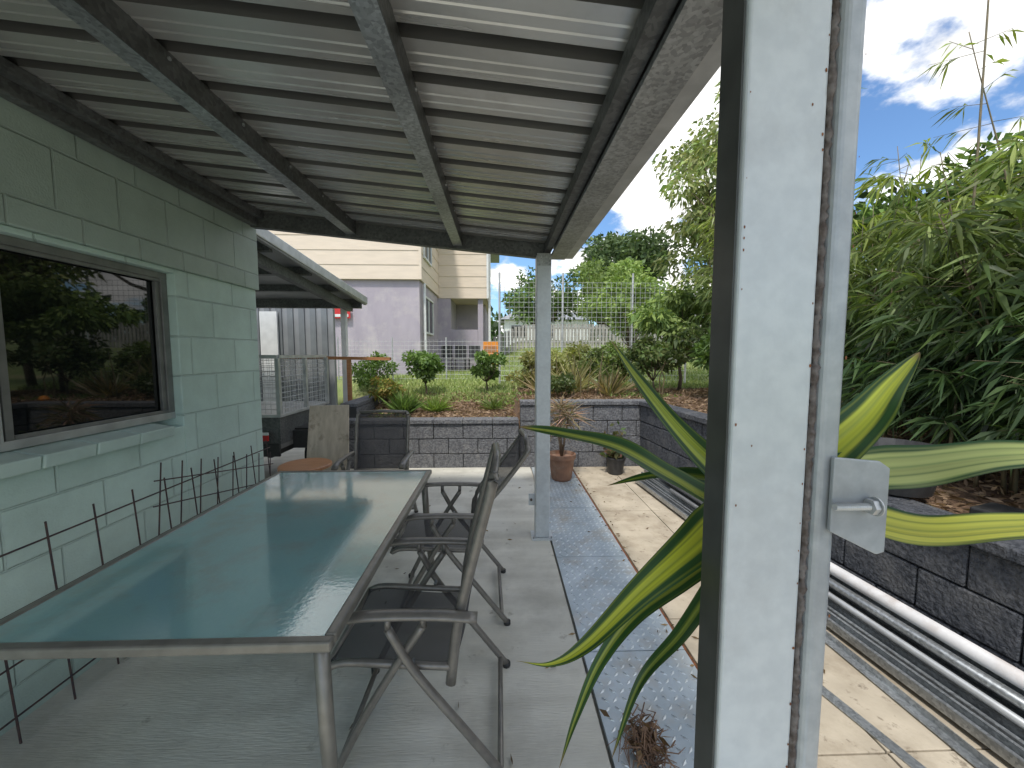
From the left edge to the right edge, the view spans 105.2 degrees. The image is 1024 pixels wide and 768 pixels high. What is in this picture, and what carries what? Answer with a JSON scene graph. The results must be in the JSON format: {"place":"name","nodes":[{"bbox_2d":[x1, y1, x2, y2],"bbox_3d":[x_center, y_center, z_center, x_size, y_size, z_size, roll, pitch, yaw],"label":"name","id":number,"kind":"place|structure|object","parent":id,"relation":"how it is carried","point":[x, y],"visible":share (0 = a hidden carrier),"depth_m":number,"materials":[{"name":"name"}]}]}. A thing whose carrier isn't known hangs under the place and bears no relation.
{"place":"outdoors","nodes":[
{"label":"outdoors","id":0,"kind":"place"},
{"bbox_2d":[352,347,708,400],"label":"lawn grass","id":1,"kind":"structure","parent":0,"point":[445,384],"depth_m":8.12,"materials":[{"name":"green plant"}]},
{"bbox_2d":[337,340,1023,767],"bbox_3d":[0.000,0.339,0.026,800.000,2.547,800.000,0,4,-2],"label":"ground","id":2,"kind":"structure","parent":0,"point":[905,436],"depth_m":5.15,"materials":[{"name":"brown soil"}]},
{"bbox_2d":[0,224,264,736],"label":"walls","id":3,"kind":"structure","parent":2,"relation":"on","point":[214,355],"depth_m":2.25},
{"bbox_2d":[0,423,174,478],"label":"window sill","id":4,"kind":"structure","parent":3,"relation":"attached to","point":[15,462],"depth_m":1.84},
{"bbox_2d":[0,234,175,451],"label":"window frame","id":5,"kind":"object","parent":3,"relation":"attached to","point":[9,440],"visible":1,"depth_m":2.00,"materials":[{"name":"grey metal"}]},
{"bbox_2d":[0,249,160,434],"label":"window pane","id":6,"kind":"object","parent":5,"relation":"in","point":[80,343],"depth_m":1.95,"materials":[{"name":"black glass"}]},
{"bbox_2d":[0,97,258,289],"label":"wall","id":7,"kind":"structure","parent":3,"relation":"on","point":[57,182],"depth_m":2.01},
{"bbox_2d":[0,448,610,767],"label":"patio slab","id":8,"kind":"structure","parent":2,"relation":"on","point":[236,711],"depth_m":1.75,"materials":[{"name":"concrete"}]},
{"bbox_2d":[0,440,269,743],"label":"wire panel","id":9,"kind":"object","parent":8,"relation":"on","point":[7,668],"visible":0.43,"depth_m":1.75,"materials":[{"name":"black metal"}]},
{"bbox_2d":[153,452,272,535],"bbox_3d":[-1.996,0.828,2.724,0.054,0.830,1.204,0,4,-1],"label":"wire panel","id":10,"kind":"object","parent":8,"relation":"on","point":[201,474],"visible":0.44,"depth_m":2.53,"materials":[{"name":"black metal"}]},
{"bbox_2d":[0,470,433,767],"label":"patio table","id":11,"kind":"object","parent":8,"relation":"on","point":[283,562],"visible":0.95,"depth_m":1.42,"materials":[{"name":"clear glass"}]},
{"bbox_2d":[259,355,328,457],"bbox_3d":[-3.171,0.402,4.973,1.670,1.535,1.450,0,4,-2],"label":"cage trailer","id":12,"kind":"object","parent":8,"relation":"on","point":[285,424],"visible":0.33,"depth_m":4.58,"materials":[{"name":"metal"}]},
{"bbox_2d":[256,308,337,404],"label":"metal shed","id":13,"kind":"structure","parent":8,"relation":"on","point":[295,331],"depth_m":7.05,"materials":[{"name":"white paint"}]},
{"bbox_2d":[277,458,331,471],"bbox_3d":[-1.913,1.007,3.650,0.450,0.536,0.450,0,4,-2],"label":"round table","id":14,"kind":"object","parent":8,"relation":"on","point":[313,464],"visible":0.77,"depth_m":3.59,"materials":[{"name":"brown wood"}]},
{"bbox_2d":[255,229,367,402],"bbox_3d":[-4.474,-0.184,4.832,4.360,2.726,3.100,0,4,-2],"label":"carport","id":15,"kind":"object","parent":8,"relation":"on","point":[289,276],"visible":0.32,"depth_m":5.23,"materials":[{"name":"metal"}]},
{"bbox_2d":[307,405,348,470],"bbox_3d":[-1.918,0.727,4.108,0.476,1.000,0.203,0,4,2],"label":"plywood board","id":16,"kind":"object","parent":8,"relation":"on","point":[328,431],"visible":0.57,"depth_m":4.12,"materials":[{"name":"beige wood"}]},
{"bbox_2d":[280,356,390,400],"bbox_3d":[-2.662,0.332,5.962,1.651,1.522,0.090,0,4,-2],"label":"timber rail","id":17,"kind":"object","parent":8,"relation":"on","point":[349,376],"visible":0.54,"depth_m":5.89,"materials":[{"name":"brown wood"}]},
{"bbox_2d":[331,409,417,537],"bbox_3d":[-1.189,0.771,3.473,0.594,1.030,0.682,0,4,-4],"label":"folding chair","id":18,"kind":"object","parent":8,"relation":"on","point":[381,441],"visible":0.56,"depth_m":3.64,"materials":[{"name":"black fabric"}]},
{"bbox_2d":[331,442,509,767],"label":"folding chair","id":19,"kind":"object","parent":8,"relation":"on","point":[395,628],"visible":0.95,"depth_m":1.46,"materials":[{"name":"black metal"}]},
{"bbox_2d":[0,0,889,767],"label":"patio cover","id":20,"kind":"object","parent":8,"relation":"on","point":[538,130],"visible":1,"depth_m":1.17,"materials":[{"name":"metal"}]},
{"bbox_2d":[390,429,530,625],"bbox_3d":[-0.304,0.837,2.467,0.807,1.053,0.594,0,4,-4],"label":"folding chair","id":21,"kind":"object","parent":8,"relation":"on","point":[445,523],"visible":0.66,"depth_m":2.44,"materials":[{"name":"black metal"}]},
{"bbox_2d":[340,395,383,417],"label":"retaining wall","id":22,"kind":"structure","parent":2,"relation":"on","point":[363,403],"depth_m":5.75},
{"bbox_2d":[351,351,399,392],"bbox_3d":[-3.147,-0.232,8.955,0.932,1.074,1.343,3,5,31],"label":"garden shrub","id":23,"kind":"object","parent":2,"relation":"on","point":[362,375],"visible":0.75,"depth_m":8.66,"materials":[{"name":"green plant"}]},
{"bbox_2d":[367,376,406,408],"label":"flowering shrub","id":24,"kind":"object","parent":2,"relation":"on","point":[384,389],"visible":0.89,"depth_m":6.19,"materials":[{"name":"green plant"}]},
{"bbox_2d":[377,387,428,413],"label":"ornamental grass","id":25,"kind":"object","parent":2,"relation":"on","point":[404,403],"depth_m":5.89,"materials":[{"name":"green plant"}]},
{"bbox_2d":[335,280,487,375],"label":"walls","id":26,"kind":"structure","parent":2,"relation":"on","point":[391,308],"depth_m":11.82,"materials":[{"name":"grey paint"}]},
{"bbox_2d":[335,309,350,317],"bbox_3d":[-5.081,-2.121,11.593,0.580,0.350,0.050,0,4,-2],"label":"red sign","id":27,"kind":"object","parent":26,"relation":"attached to","point":[337,313],"visible":0.36,"depth_m":11.58,"materials":[{"name":"plastic"}]},
{"bbox_2d":[268,230,487,311],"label":"cladding","id":28,"kind":"structure","parent":26,"relation":"on","point":[458,277],"depth_m":11.55,"materials":[{"name":"beige wood"}]},
{"bbox_2d":[423,247,433,335],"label":"windows","id":29,"kind":"structure","parent":28,"relation":"attached to","point":[427,254],"depth_m":13.10,"materials":[{"name":"white paint"}]},
{"bbox_2d":[337,337,498,380],"bbox_3d":[-2.251,-0.558,9.537,3.936,1.150,0.041,0,4,-2],"label":"wire fence","id":30,"kind":"object","parent":2,"relation":"on","point":[429,345],"visible":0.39,"depth_m":9.51,"materials":[{"name":"grey metal"}]},
{"bbox_2d":[401,348,444,393],"bbox_3d":[-1.556,-0.162,6.987,0.736,0.948,0.884,0,4,-2],"label":"round shrub","id":31,"kind":"object","parent":2,"relation":"on","point":[428,366],"visible":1,"depth_m":6.76,"materials":[{"name":"green plant"}]},
{"bbox_2d":[349,417,518,468],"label":"retaining wall","id":32,"kind":"structure","parent":2,"relation":"on","point":[451,442],"depth_m":5.33,"materials":[{"name":"grey concrete"}]},
{"bbox_2d":[419,393,456,411],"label":"ornamental grass","id":33,"kind":"object","parent":2,"relation":"on","point":[435,405],"depth_m":6.04,"materials":[{"name":"green plant"}]},
{"bbox_2d":[418,246,498,353],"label":"roof and trim","id":34,"kind":"structure","parent":2,"relation":"on","point":[491,258],"depth_m":15.14,"materials":[{"name":"white paint"}]},
{"bbox_2d":[440,346,479,370],"bbox_3d":[-1.840,-0.872,13.943,1.400,1.000,0.440,0,4,-2],"label":"garden chair","id":35,"kind":"object","parent":2,"relation":"on","point":[472,351],"visible":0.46,"depth_m":14.10,"materials":[{"name":"plastic"}]},
{"bbox_2d":[469,349,506,390],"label":"round shrub","id":36,"kind":"object","parent":2,"relation":"on","point":[484,359],"visible":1,"depth_m":7.09,"materials":[{"name":"green plant"}]},
{"bbox_2d":[483,342,497,354],"bbox_3d":[-0.709,-0.824,12.984,0.500,1.150,0.070,0,4,-2],"label":"orange sign","id":37,"kind":"object","parent":2,"relation":"on","point":[487,349],"visible":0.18,"depth_m":12.92,"materials":[{"name":"plastic"}]},
{"bbox_2d":[475,395,507,409],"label":"ornamental grass","id":38,"kind":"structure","parent":2,"relation":"on","point":[491,404],"depth_m":6.17,"materials":[{"name":"green plant"}]},
{"bbox_2d":[504,349,554,388],"bbox_3d":[0.420,-0.256,7.308,0.918,0.910,0.862,4,6,41],"label":"garden shrub","id":39,"kind":"object","parent":2,"relation":"on","point":[530,357],"visible":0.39,"depth_m":7.29,"materials":[{"name":"green plant"}]},
{"bbox_2d":[376,389,682,416],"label":"ground cover plants","id":40,"kind":"object","parent":2,"relation":"on","point":[527,393],"visible":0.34,"depth_m":6.28,"materials":[{"name":"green plant"}]},
{"bbox_2d":[513,364,560,393],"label":"yucca plant","id":41,"kind":"object","parent":2,"relation":"on","point":[531,386],"visible":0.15,"depth_m":6.40,"materials":[{"name":"green plant"}]},
{"bbox_2d":[501,265,583,325],"bbox_3d":[2.048,-4.761,23.605,5.602,4.814,4.532,0,4,-2],"label":"broadleaf tree","id":42,"kind":"object","parent":2,"relation":"on","point":[523,309],"visible":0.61,"depth_m":22.88,"materials":[{"name":"green plant"}]},
{"bbox_2d":[501,310,589,345],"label":"distant house","id":43,"kind":"structure","parent":2,"relation":"on","point":[510,324],"depth_m":39.84,"materials":[{"name":"white paint"}]},
{"bbox_2d":[511,326,552,337],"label":"windows","id":44,"kind":"structure","parent":43,"relation":"in","point":[512,327],"depth_m":39.69,"materials":[{"name":"glass"}]},
{"bbox_2d":[551,371,576,395],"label":"garden shrub","id":45,"kind":"object","parent":2,"relation":"on","point":[561,383],"visible":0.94,"depth_m":5.96,"materials":[{"name":"green plant"}]},
{"bbox_2d":[551,339,593,380],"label":"garden shrub","id":46,"kind":"object","parent":2,"relation":"on","point":[583,349],"visible":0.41,"depth_m":7.38,"materials":[{"name":"green plant"}]},
{"bbox_2d":[551,355,605,392],"bbox_3d":[0.994,-0.204,6.684,1.356,0.725,1.112,2,5,19],"label":"yucca plant","id":47,"kind":"object","parent":2,"relation":"on","point":[582,375],"visible":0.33,"depth_m":6.51,"materials":[{"name":"green plant"}]},
{"bbox_2d":[520,399,645,467],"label":"retaining wall","id":48,"kind":"structure","parent":2,"relation":"on","point":[604,414],"depth_m":5.38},
{"bbox_2d":[498,272,688,385],"bbox_3d":[1.694,-1.076,8.123,3.944,2.400,0.055,0,4,-2],"label":"wire trellis fence","id":49,"kind":"object","parent":2,"relation":"on","point":[562,307],"visible":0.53,"depth_m":8.06,"materials":[{"name":"grey metal"}]},
{"bbox_2d":[493,324,706,353],"bbox_3d":[7.248,-1.999,19.175,16.300,1.886,0.070,0,4,-2],"label":"paling fence","id":50,"kind":"object","parent":2,"relation":"on","point":[582,328],"visible":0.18,"depth_m":18.97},
{"bbox_2d":[575,340,630,381],"bbox_3d":[1.692,-0.292,7.071,1.088,1.022,0.901,0,4,-2],"label":"garden shrub","id":51,"kind":"object","parent":2,"relation":"on","point":[611,355],"visible":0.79,"depth_m":6.97,"materials":[{"name":"green plant"}]},
{"bbox_2d":[572,257,634,343],"bbox_3d":[5.063,-4.609,21.995,3.751,5.159,4.282,0,4,-2],"label":"broadleaf tree","id":52,"kind":"object","parent":2,"relation":"on","point":[585,269],"visible":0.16,"depth_m":21.21,"materials":[{"name":"green plant"}]},
{"bbox_2d":[581,364,633,395],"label":"yucca plant","id":53,"kind":"object","parent":2,"relation":"on","point":[605,387],"visible":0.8,"depth_m":6.17,"materials":[{"name":"green plant"}]},
{"bbox_2d":[551,348,664,395],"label":"dry stalks","id":54,"kind":"object","parent":2,"relation":"on","point":[607,372],"visible":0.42,"depth_m":6.24,"materials":[{"name":"brown plant"}]},
{"bbox_2d":[570,339,656,382],"bbox_3d":[1.903,-0.450,7.559,1.759,1.042,1.321,-3,5,-31],"label":"yucca plant","id":55,"kind":"object","parent":2,"relation":"on","point":[604,360],"visible":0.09,"depth_m":7.50,"materials":[{"name":"green plant"}]},
{"bbox_2d":[531,467,696,767],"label":"checker plate cover","id":56,"kind":"object","parent":2,"relation":"on","point":[667,693],"visible":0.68,"depth_m":2.13,"materials":[{"name":"grey metal"}]},
{"bbox_2d":[534,392,595,481],"bbox_3d":[0.598,0.624,4.799,0.907,1.110,0.735,2,5,24],"label":"terracotta potted plant","id":57,"kind":"object","parent":56,"relation":"on","point":[561,463],"visible":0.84,"depth_m":4.73,"materials":[{"name":"green plant"}]},
{"bbox_2d":[599,709,670,767],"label":"dead leaf pile","id":58,"kind":"object","parent":56,"relation":"on","point":[631,741],"visible":0.64,"depth_m":1.54,"materials":[{"name":"brown plant"}]},
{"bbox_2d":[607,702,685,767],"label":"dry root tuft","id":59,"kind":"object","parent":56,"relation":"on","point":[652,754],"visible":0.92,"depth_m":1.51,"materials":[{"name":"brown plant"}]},
{"bbox_2d":[519,342,1023,767],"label":"variegated dracaena","id":60,"kind":"object","parent":56,"relation":"on","point":[669,570],"visible":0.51,"depth_m":0.58,"materials":[{"name":"plant"}]},
{"bbox_2d":[564,223,680,332],"bbox_3d":[7.635,-6.758,26.895,7.767,8.138,8.311,0,4,-2],"label":"broadleaf tree","id":61,"kind":"object","parent":2,"relation":"on","point":[633,244],"visible":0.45,"depth_m":24.27,"materials":[{"name":"green plant"}]},
{"bbox_2d":[576,256,670,348],"bbox_3d":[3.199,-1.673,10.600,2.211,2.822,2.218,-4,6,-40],"label":"tree","id":62,"kind":"object","parent":2,"relation":"on","point":[622,297],"visible":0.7,"depth_m":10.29,"materials":[{"name":"green plant"}]},
{"bbox_2d":[620,335,689,388],"bbox_3d":[2.268,-0.256,6.342,0.998,1.099,1.001,0,4,-2],"label":"garden shrub","id":63,"kind":"object","parent":2,"relation":"on","point":[645,353],"visible":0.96,"depth_m":6.20,"materials":[{"name":"green plant"}]},
{"bbox_2d":[625,277,711,389],"bbox_3d":[2.983,-0.808,6.926,2.161,2.098,1.760,2,5,28],"label":"tree","id":64,"kind":"object","parent":2,"relation":"on","point":[658,315],"visible":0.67,"depth_m":6.58,"materials":[{"name":"green plant"}]},
{"bbox_2d":[491,306,847,347],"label":"distant trees","id":65,"kind":"object","parent":2,"relation":"on","point":[494,328],"depth_m":59.12,"materials":[{"name":"green plant"}]},
{"bbox_2d":[639,401,706,468],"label":"retaining wall","id":66,"kind":"structure","parent":2,"relation":"on","point":[658,440],"depth_m":4.68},
{"bbox_2d":[650,82,719,295],"bbox_3d":[4.024,-2.852,7.306,3.092,6.086,2.855,3,5,35],"label":"gum tree","id":67,"kind":"object","parent":2,"relation":"on","point":[698,166],"visible":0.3,"depth_m":7.32,"materials":[{"name":"green plant"}]},
{"bbox_2d":[669,173,715,266],"bbox_3d":[14.337,-7.918,23.632,8.130,10.954,9.316,0,4,-2],"label":"gum tree","id":68,"kind":"object","parent":2,"relation":"on","point":[689,244],"depth_m":25.62,"materials":[{"name":"green plant"}]},
{"bbox_2d":[372,386,1023,513],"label":"mulch chips","id":69,"kind":"object","parent":2,"relation":"on","point":[699,392],"visible":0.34,"depth_m":5.81,"materials":[{"name":"brown wood"}]},
{"bbox_2d":[688,327,710,376],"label":"garden shrub","id":70,"kind":"object","parent":2,"relation":"on","point":[700,346],"visible":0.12,"depth_m":5.61,"materials":[{"name":"green plant"}]},
{"bbox_2d":[670,88,865,369],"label":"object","id":71,"kind":"object","parent":2,"relation":"on","point":[709,269],"visible":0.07,"depth_m":5.70,"materials":[{"name":"green plant"}]},
{"bbox_2d":[830,494,1023,671],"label":"retaining wall","id":72,"kind":"structure","parent":2,"relation":"on","point":[973,593],"depth_m":1.91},
{"bbox_2d":[872,437,936,497],"bbox_3d":[2.366,0.508,2.422,0.490,0.275,0.490,0,4,-2],"label":"black planter pot","id":73,"kind":"object","parent":72,"relation":"on","point":[926,492],"visible":0.09,"depth_m":2.29,"materials":[{"name":"plastic"}]},
{"bbox_2d":[840,138,1023,441],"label":"bamboo clump","id":74,"kind":"object","parent":2,"relation":"on","point":[859,276],"visible":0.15,"depth_m":3.34,"materials":[{"name":"green plant"}]},
{"bbox_2d":[841,135,1023,498],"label":"bamboo clump","id":75,"kind":"object","parent":2,"relation":"on","point":[974,391],"visible":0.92,"depth_m":2.49,"materials":[{"name":"green plant"}]},
{"bbox_2d":[850,130,1023,273],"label":"broadleaf tree","id":76,"kind":"object","parent":2,"relation":"on","point":[879,207],"visible":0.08,"depth_m":11.19,"materials":[{"name":"green plant"}]},
{"bbox_2d":[851,0,1023,425],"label":"bamboo clump","id":77,"kind":"object","parent":2,"relation":"on","point":[978,143],"visible":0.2,"depth_m":3.06,"materials":[{"name":"green plant"}]},
{"bbox_2d":[969,502,1023,512],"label":"black edging strip","id":78,"kind":"object","parent":2,"relation":"on","point":[990,507],"visible":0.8,"depth_m":2.08,"materials":[{"name":"plastic"}]},
{"bbox_2d":[491,0,1023,348],"label":"sky","id":79,"kind":"structure","parent":0,"point":[903,38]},
{"bbox_2d":[573,466,1014,767],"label":"paving","id":80,"kind":"structure","parent":0,"point":[845,741],"depth_m":1.81,"materials":[{"name":"beige concrete"}]},
{"bbox_2d":[349,473,824,764],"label":"leaf litter","id":81,"kind":"object","parent":80,"relation":"on","point":[664,624],"visible":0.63,"depth_m":2.23,"materials":[{"name":"brown plant"}]},
{"bbox_2d":[599,420,629,474],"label":"black potted plant","id":82,"kind":"object","parent":80,"relation":"on","point":[615,462],"visible":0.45,"depth_m":5.01,"materials":[{"name":"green plant"}]},
{"bbox_2d":[635,469,1023,767],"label":"steel channel stack","id":83,"kind":"object","parent":80,"relation":"on","point":[998,733],"visible":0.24,"depth_m":1.83,"materials":[{"name":"grey metal"}]},
{"bbox_2d":[662,479,1023,728],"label":"galvanised pipes","id":84,"kind":"object","parent":83,"relation":"on","point":[987,682],"visible":0.74,"depth_m":1.84,"materials":[{"name":"metal"}]},
{"bbox_2d":[830,562,1023,690],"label":"pvc pipe","id":85,"kind":"object","parent":83,"relation":"on","point":[1008,672],"depth_m":1.90,"materials":[{"name":"white plastic"}]},
{"bbox_2d":[822,685,925,767],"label":"steel flat bar","id":86,"kind":"object","parent":80,"relation":"on","point":[909,760],"visible":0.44,"depth_m":1.61,"materials":[{"name":"grey metal"}]},
{"bbox_2d":[825,631,998,767],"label":"steel angle bar","id":87,"kind":"object","parent":80,"relation":"on","point":[969,753],"visible":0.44,"depth_m":1.69,"materials":[{"name":"grey metal"}]}
]}

